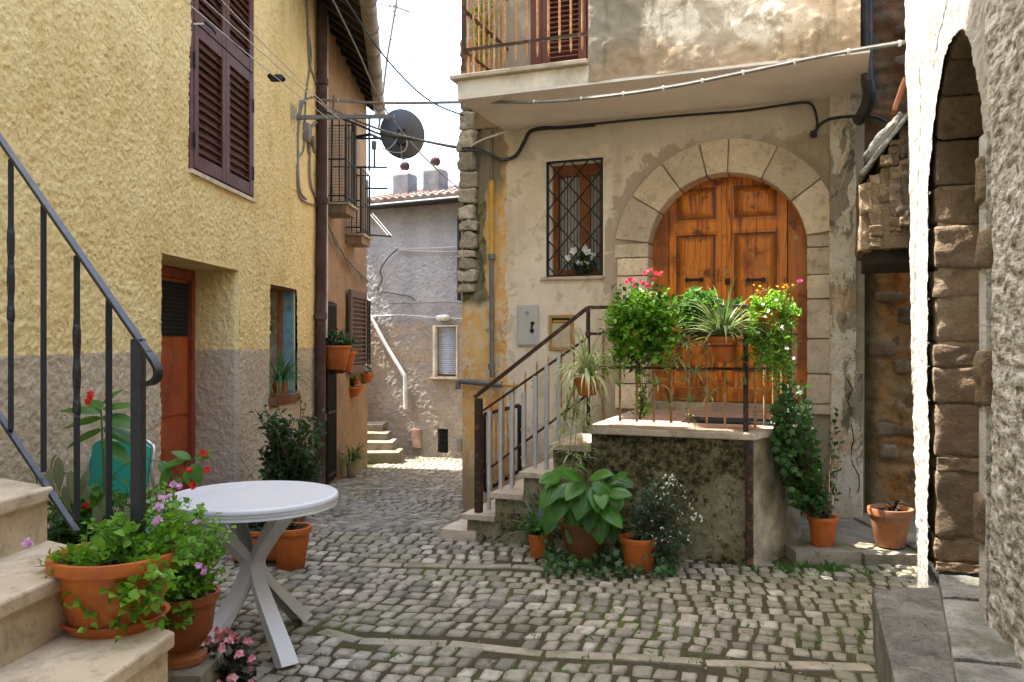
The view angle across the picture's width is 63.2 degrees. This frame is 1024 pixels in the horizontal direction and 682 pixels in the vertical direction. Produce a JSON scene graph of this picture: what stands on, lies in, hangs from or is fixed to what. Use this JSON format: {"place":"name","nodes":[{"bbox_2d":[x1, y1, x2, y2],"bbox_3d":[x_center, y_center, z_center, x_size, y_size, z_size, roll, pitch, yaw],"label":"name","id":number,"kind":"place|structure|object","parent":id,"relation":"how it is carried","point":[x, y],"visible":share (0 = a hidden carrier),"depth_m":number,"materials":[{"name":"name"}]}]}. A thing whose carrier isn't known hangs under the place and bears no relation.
{"place":"outdoors","nodes":[
{"label":"outdoors","id":0,"kind":"place"},
{"bbox_2d":[367,0,461,196],"label":"sky","id":1,"kind":"structure","parent":0,"point":[435,46],"materials":[{"name":"white"}]},
{"bbox_2d":[180,455,932,681],"bbox_3d":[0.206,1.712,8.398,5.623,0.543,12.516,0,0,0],"label":"cobblestone paving","id":2,"kind":"structure","parent":0,"point":[391,499],"depth_m":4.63,"materials":[{"name":"grey stone"}]},
{"bbox_2d":[47,501,80,544],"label":"dark leafy plant","id":3,"kind":"object","parent":2,"relation":"on","point":[54,533],"visible":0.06,"depth_m":3.30,"materials":[{"name":"green plant"}]},
{"bbox_2d":[0,427,173,681],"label":"travertine staircase","id":4,"kind":"structure","parent":2,"relation":"on","point":[38,643],"depth_m":2.19,"materials":[{"name":"beige stone"}]},
{"bbox_2d":[0,133,162,545],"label":"wrought iron stair railing","id":5,"kind":"object","parent":4,"relation":"on","point":[141,351],"visible":0.95,"depth_m":2.53,"materials":[{"name":"metal"}]},
{"bbox_2d":[21,500,211,643],"bbox_3d":[-1.106,0.629,2.335,0.537,0.346,0.389,0,0,0],"label":"potted geranium","id":6,"kind":"object","parent":4,"relation":"on","point":[117,583],"visible":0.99,"depth_m":2.25,"materials":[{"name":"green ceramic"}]},
{"bbox_2d":[36,389,213,543],"bbox_3d":[-1.621,0.824,3.424,0.769,1.252,0.430,0,0,21],"label":"red flowered plant","id":7,"kind":"object","parent":2,"relation":"on","point":[94,507],"visible":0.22,"depth_m":3.42,"materials":[{"name":"green plant"}]},
{"bbox_2d":[86,437,191,528],"bbox_3d":[-2.074,0.984,4.615,0.450,0.947,0.476,0,0,14],"label":"folding chair","id":8,"kind":"object","parent":2,"relation":"on","point":[94,464],"visible":0.27,"depth_m":4.44,"materials":[{"name":"green plastic"}]},
{"bbox_2d":[146,480,236,681],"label":"geranium bowl","id":9,"kind":"object","parent":2,"relation":"on","point":[192,597],"visible":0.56,"depth_m":2.89,"materials":[{"name":"ceramic"}]},
{"bbox_2d":[0,0,393,541],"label":"yellow house","id":10,"kind":"structure","parent":2,"relation":"on","point":[172,157],"depth_m":6.04,"materials":[{"name":"paint"}]},
{"bbox_2d":[160,265,195,501],"bbox_3d":[-2.778,0.445,6.420,0.075,2.110,1.415,0,0,3],"label":"door","id":11,"kind":"structure","parent":10,"relation":"in","point":[177,386],"depth_m":6.85,"materials":[{"name":"orange wood"}]},
{"bbox_2d":[188,0,253,197],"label":"window","id":12,"kind":"structure","parent":10,"relation":"in","point":[221,86],"depth_m":6.73,"materials":[{"name":"brown paint"}]},
{"bbox_2d":[184,0,327,117],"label":"clothesline","id":13,"kind":"object","parent":10,"relation":"attached to","point":[248,54],"visible":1,"depth_m":5.64,"materials":[{"name":"fabric"}]},
{"bbox_2d":[193,20,216,34],"bbox_3d":[-1.918,-1.963,5.200,0.143,0.090,0.024,0,0,0],"label":"clothes peg cluster","id":14,"kind":"object","parent":13,"relation":"attached to","point":[208,25],"visible":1,"depth_m":5.19,"materials":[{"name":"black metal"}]},
{"bbox_2d":[267,74,285,81],"bbox_3d":[-1.840,-2.063,6.498,0.140,0.063,0.048,0,0,0],"label":"clothes pulley","id":15,"kind":"object","parent":13,"relation":"attached to","point":[280,77],"visible":0.94,"depth_m":6.48,"materials":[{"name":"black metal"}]},
{"bbox_2d":[204,0,339,118],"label":"clothesline","id":16,"kind":"object","parent":10,"relation":"attached to","point":[265,55],"visible":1,"depth_m":5.65,"materials":[{"name":"fabric"}]},
{"bbox_2d":[221,0,332,111],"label":"clothesline","id":17,"kind":"object","parent":10,"relation":"attached to","point":[273,53],"visible":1,"depth_m":5.81,"materials":[{"name":"metal"}]},
{"bbox_2d":[269,341,320,397],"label":"grassy windowsill plant","id":18,"kind":"object","parent":10,"relation":"on","point":[280,382],"visible":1,"depth_m":8.12,"materials":[{"name":"green plant"}]},
{"bbox_2d":[199,625,260,681],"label":"pink begonia","id":19,"kind":"object","parent":2,"relation":"on","point":[238,663],"visible":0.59,"depth_m":3.02,"materials":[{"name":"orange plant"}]},
{"bbox_2d":[162,480,337,668],"bbox_3d":[-1.243,1.089,3.990,0.804,0.723,0.804,0,0,0],"label":"round table","id":20,"kind":"object","parent":2,"relation":"on","point":[278,506],"visible":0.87,"depth_m":3.86,"materials":[{"name":"white plastic"}]},
{"bbox_2d":[232,521,275,561],"bbox_3d":[-1.679,1.290,5.547,0.363,0.321,0.216,0,0,-6],"label":"terracotta planter","id":21,"kind":"object","parent":2,"relation":"on","point":[255,528],"visible":0.29,"depth_m":5.48,"materials":[{"name":"ceramic"}]},
{"bbox_2d":[249,396,326,521],"bbox_3d":[-1.834,0.963,6.847,0.650,1.060,0.596,0,0,0],"label":"evergreen shrub","id":22,"kind":"object","parent":2,"relation":"on","point":[290,459],"visible":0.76,"depth_m":6.79,"materials":[{"name":"green plant"}]},
{"bbox_2d":[274,517,311,570],"bbox_3d":[-1.420,1.275,5.350,0.266,0.350,0.266,0,0,0],"label":"terracotta pot","id":23,"kind":"object","parent":2,"relation":"on","point":[291,546],"visible":0.73,"depth_m":5.27,"materials":[{"name":"ceramic"}]},
{"bbox_2d":[294,0,387,484],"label":"brown house","id":24,"kind":"structure","parent":2,"relation":"on","point":[349,239],"depth_m":10.70,"materials":[{"name":"orange paint"}]},
{"bbox_2d":[325,301,336,483],"bbox_3d":[-2.203,0.605,10.107,0.058,2.190,0.373,0,0,3],"label":"door","id":25,"kind":"structure","parent":24,"relation":"in","point":[331,378],"depth_m":10.06,"materials":[{"name":"wood"}]},
{"bbox_2d":[326,328,351,370],"bbox_3d":[-2.090,0.087,9.682,0.464,0.503,0.378,0,0,-31],"label":"wall flowerpot","id":26,"kind":"object","parent":24,"relation":"attached to","point":[337,355],"depth_m":9.62,"materials":[{"name":"orange ceramic"}]},
{"bbox_2d":[331,334,359,372],"bbox_3d":[-2.062,0.137,10.058,0.471,0.486,0.334,0,0,33],"label":"wall flowerpot","id":27,"kind":"object","parent":24,"relation":"attached to","point":[350,361],"depth_m":9.99,"materials":[{"name":"orange ceramic"}]},
{"bbox_2d":[349,373,362,397],"bbox_3d":[-2.225,0.586,11.272,0.418,0.340,0.291,0,0,-22],"label":"wall flowerpot","id":28,"kind":"object","parent":24,"relation":"attached to","point":[354,390],"depth_m":11.23,"materials":[{"name":"orange ceramic"}]},
{"bbox_2d":[360,363,374,382],"bbox_3d":[-2.138,0.429,11.927,0.367,0.329,0.236,0,0,24],"label":"wall flowerpot","id":29,"kind":"object","parent":24,"relation":"attached to","point":[366,377],"depth_m":11.84,"materials":[{"name":"orange ceramic"}]},
{"bbox_2d":[350,109,424,159],"bbox_3d":[-1.612,-2.561,10.278,1.028,0.633,0.302,0,0,10],"label":"satellite dish","id":30,"kind":"object","parent":24,"relation":"attached to","point":[408,122],"visible":0.71,"depth_m":10.20,"materials":[{"name":"black metal"}]},
{"bbox_2d":[332,0,460,189],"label":"diagonal cable","id":31,"kind":"object","parent":24,"relation":"attached to","point":[415,147],"visible":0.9,"depth_m":9.01,"materials":[{"name":"black rubber"}]},
{"bbox_2d":[377,0,418,127],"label":"aerial mast","id":32,"kind":"object","parent":24,"relation":"attached to","point":[395,6],"visible":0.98,"depth_m":12.29,"materials":[{"name":"grey metal"}]},
{"bbox_2d":[337,440,379,477],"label":"strap leaf tuft","id":33,"kind":"object","parent":2,"relation":"on","point":[351,467],"visible":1,"depth_m":10.66,"materials":[{"name":"plant"}]},
{"bbox_2d":[367,421,402,463],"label":"alley steps","id":34,"kind":"structure","parent":2,"relation":"on","point":[381,443],"depth_m":13.05,"materials":[{"name":"stone"}]},
{"bbox_2d":[367,157,462,457],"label":"grey house","id":35,"kind":"structure","parent":2,"relation":"on","point":[414,395],"depth_m":14.15,"materials":[{"name":"grey paint"}]},
{"bbox_2d":[439,429,447,452],"bbox_3d":[-1.114,1.656,14.026,0.239,0.437,0.118,0,0,26],"label":"cellar window","id":36,"kind":"structure","parent":35,"relation":"in","point":[443,434],"depth_m":14.04,"materials":[{"name":"metal"}]},
{"bbox_2d":[429,325,459,379],"bbox_3d":[-1.109,0.173,13.923,0.538,0.899,0.180,0,0,26],"label":"window","id":37,"kind":"structure","parent":35,"relation":"in","point":[445,338],"depth_m":13.97,"materials":[{"name":"paint"}]},
{"bbox_2d":[492,481,564,558],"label":"potted plant","id":38,"kind":"object","parent":2,"relation":"on","point":[536,535],"visible":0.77,"depth_m":5.58,"materials":[{"name":"green plant"}]},
{"bbox_2d":[538,463,633,566],"bbox_3d":[0.476,1.106,5.363,0.620,0.689,0.491,0,0,0],"label":"hosta","id":39,"kind":"object","parent":2,"relation":"on","point":[591,520],"visible":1,"depth_m":5.28,"materials":[{"name":"plant"}]},
{"bbox_2d":[305,511,874,672],"bbox_3d":[-0.399,1.531,5.296,2.096,0.173,4.755,0,0,-28],"label":"paving band","id":40,"kind":"object","parent":2,"relation":"on","point":[795,665],"visible":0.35,"depth_m":3.92,"materials":[{"name":"stone"}]},
{"bbox_2d":[305,457,875,679],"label":"weeds","id":41,"kind":"object","parent":2,"relation":"on","point":[831,567],"visible":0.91,"depth_m":4.97,"materials":[{"name":"green plant"}]},
{"bbox_2d":[318,543,875,677],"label":"fallen leaves","id":42,"kind":"object","parent":2,"relation":"on","point":[606,636],"visible":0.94,"depth_m":4.01,"materials":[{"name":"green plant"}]},
{"bbox_2d":[539,534,680,578],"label":"ground ivy","id":43,"kind":"object","parent":2,"relation":"on","point":[561,564],"visible":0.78,"depth_m":5.18,"materials":[{"name":"green plant"}]},
{"bbox_2d":[440,409,801,568],"bbox_3d":[0.950,1.145,6.501,2.527,1.122,1.750,0,0,21],"label":"entrance landing","id":44,"kind":"object","parent":2,"relation":"on","point":[727,476],"visible":0.58,"depth_m":5.59,"materials":[{"name":"stone"}]},
{"bbox_2d":[474,305,799,512],"bbox_3d":[1.103,0.501,5.895,2.633,1.512,1.068,0,0,-11],"label":"stair railing","id":45,"kind":"object","parent":44,"relation":"on","point":[479,472],"visible":0.73,"depth_m":5.96,"materials":[{"name":"brown metal"}]},
{"bbox_2d":[542,326,634,473],"bbox_3d":[0.513,0.391,5.731,0.646,1.077,0.691,0,0,0],"label":"spider plant","id":46,"kind":"object","parent":45,"relation":"attached to","point":[588,381],"visible":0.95,"depth_m":5.68,"materials":[{"name":"green plant"}]},
{"bbox_2d":[596,268,689,406],"bbox_3d":[0.865,-0.021,5.539,0.642,0.936,0.364,0,0,14],"label":"pink flowered bush","id":47,"kind":"object","parent":45,"relation":"hanging from","point":[641,324],"visible":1,"depth_m":5.48,"materials":[{"name":"green plant"}]},
{"bbox_2d":[667,286,749,345],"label":"green bush","id":48,"kind":"object","parent":45,"relation":"on","point":[687,315],"visible":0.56,"depth_m":5.56,"materials":[{"name":"green plant"}]},
{"bbox_2d":[640,275,788,412],"bbox_3d":[1.349,0.015,5.380,0.873,0.891,0.782,0,0,-35],"label":"spider plant","id":49,"kind":"object","parent":45,"relation":"hanging from","point":[722,345],"visible":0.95,"depth_m":5.34,"materials":[{"name":"green plant"}]},
{"bbox_2d":[744,279,801,395],"bbox_3d":[1.661,-0.028,5.290,0.364,0.748,0.301,0,0,19],"label":"yellow flowered trailer","id":50,"kind":"object","parent":45,"relation":"hanging from","point":[770,336],"visible":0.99,"depth_m":5.27,"materials":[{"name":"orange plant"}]},
{"bbox_2d":[629,367,704,429],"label":"trailing plant","id":51,"kind":"object","parent":44,"relation":"on","point":[643,412],"visible":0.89,"depth_m":5.73,"materials":[{"name":"green plant"}]},
{"bbox_2d":[681,417,773,425],"bbox_3d":[1.600,0.577,6.100,0.650,0.018,0.391,0,0,21],"label":"doormat","id":52,"kind":"object","parent":44,"relation":"on","point":[716,420],"visible":0.62,"depth_m":6.03,"materials":[{"name":"black fabric"}]},
{"bbox_2d":[619,474,702,573],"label":"variegated shrub","id":53,"kind":"object","parent":2,"relation":"on","point":[648,538],"visible":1,"depth_m":5.21,"materials":[{"name":"green plant"}]},
{"bbox_2d":[449,0,888,518],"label":"arched door house","id":54,"kind":"structure","parent":2,"relation":"on","point":[749,180],"depth_m":7.12,"materials":[{"name":"paint"}]},
{"bbox_2d":[318,101,456,148],"bbox_3d":[-1.172,-2.197,8.501,1.963,0.760,0.257,0,0,31],"label":"twisted cable bundle","id":55,"kind":"object","parent":54,"relation":"attached to","point":[404,137],"visible":0.75,"depth_m":8.68,"materials":[{"name":"black rubber"}]},
{"bbox_2d":[345,0,463,115],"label":"diagonal cable","id":56,"kind":"object","parent":54,"relation":"attached to","point":[385,57],"visible":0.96,"depth_m":8.06,"materials":[{"name":"black rubber"}]},
{"bbox_2d":[399,0,457,32],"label":"sky wire","id":57,"kind":"object","parent":54,"relation":"attached to","point":[428,15],"visible":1,"depth_m":8.99,"materials":[{"name":"grey metal"}]},
{"bbox_2d":[470,0,496,61],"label":"balcony plant","id":58,"kind":"object","parent":54,"relation":"on","point":[486,25],"visible":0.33,"depth_m":7.49,"materials":[{"name":"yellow plant"}]},
{"bbox_2d":[483,404,521,492],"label":"iron gate panel","id":59,"kind":"structure","parent":54,"relation":"attached to","point":[519,466],"depth_m":7.17,"materials":[{"name":"black metal"}]},
{"bbox_2d":[547,157,602,276],"bbox_3d":[0.593,-1.116,7.574,0.555,1.076,0.184,0,0,21],"label":"window","id":60,"kind":"structure","parent":54,"relation":"in","point":[574,187],"depth_m":7.57,"materials":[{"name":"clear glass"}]},
{"bbox_2d":[564,244,600,275],"bbox_3d":[0.634,-0.739,7.502,0.345,0.300,0.173,0,0,7],"label":"white lily pot","id":61,"kind":"object","parent":54,"relation":"on","point":[581,264],"visible":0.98,"depth_m":7.48,"materials":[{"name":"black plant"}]},
{"bbox_2d":[319,40,904,104],"bbox_3d":[0.022,-2.155,6.792,5.912,0.899,0.406,0,0,42],"label":"overhead cable","id":62,"kind":"object","parent":54,"relation":"attached to","point":[898,43],"visible":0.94,"depth_m":5.62,"materials":[{"name":"metal"}]},
{"bbox_2d":[651,176,808,403],"bbox_3d":[1.875,-0.480,7.226,1.436,2.140,0.152,0,0,21],"label":"double door","id":63,"kind":"structure","parent":54,"relation":"in","point":[719,230],"depth_m":7.19,"materials":[{"name":"orange wood"}]},
{"bbox_2d":[785,510,917,565],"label":"kerb","id":64,"kind":"structure","parent":2,"relation":"on","point":[854,542],"depth_m":5.56,"materials":[{"name":"stone"}]},
{"bbox_2d":[769,379,844,547],"bbox_3d":[2.013,0.809,5.644,0.884,1.131,0.411,0,0,-31],"label":"climbing ivy","id":65,"kind":"object","parent":64,"relation":"on","point":[796,451],"visible":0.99,"depth_m":5.50,"materials":[{"name":"green plant"}]},
{"bbox_2d":[867,499,913,548],"bbox_3d":[2.555,1.208,5.612,0.292,0.334,0.308,0,0,0],"label":"weathered pot","id":66,"kind":"object","parent":64,"relation":"on","point":[890,523],"visible":1,"depth_m":5.53,"materials":[{"name":"ceramic"}]},
{"bbox_2d":[864,0,915,515],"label":"old rubble wall","id":67,"kind":"structure","parent":2,"relation":"on","point":[889,465],"depth_m":6.66,"materials":[{"name":"brown stone"}]},
{"bbox_2d":[872,587,954,681],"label":"stone step block","id":68,"kind":"structure","parent":2,"relation":"on","point":[910,643],"depth_m":3.36,"materials":[{"name":"grey stone"}]},
{"bbox_2d":[904,0,1023,681],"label":"rough plaster house","id":69,"kind":"structure","parent":2,"relation":"on","point":[964,67],"depth_m":4.17,"materials":[{"name":"grey stone"}]},
{"bbox_2d":[855,77,910,273],"bbox_3d":[2.699,-1.139,5.922,0.478,1.218,1.040,0,0,21],"label":"vault remnant","id":70,"kind":"object","parent":69,"relation":"attached to","point":[882,203],"visible":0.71,"depth_m":5.50,"materials":[{"name":"brown stone"}]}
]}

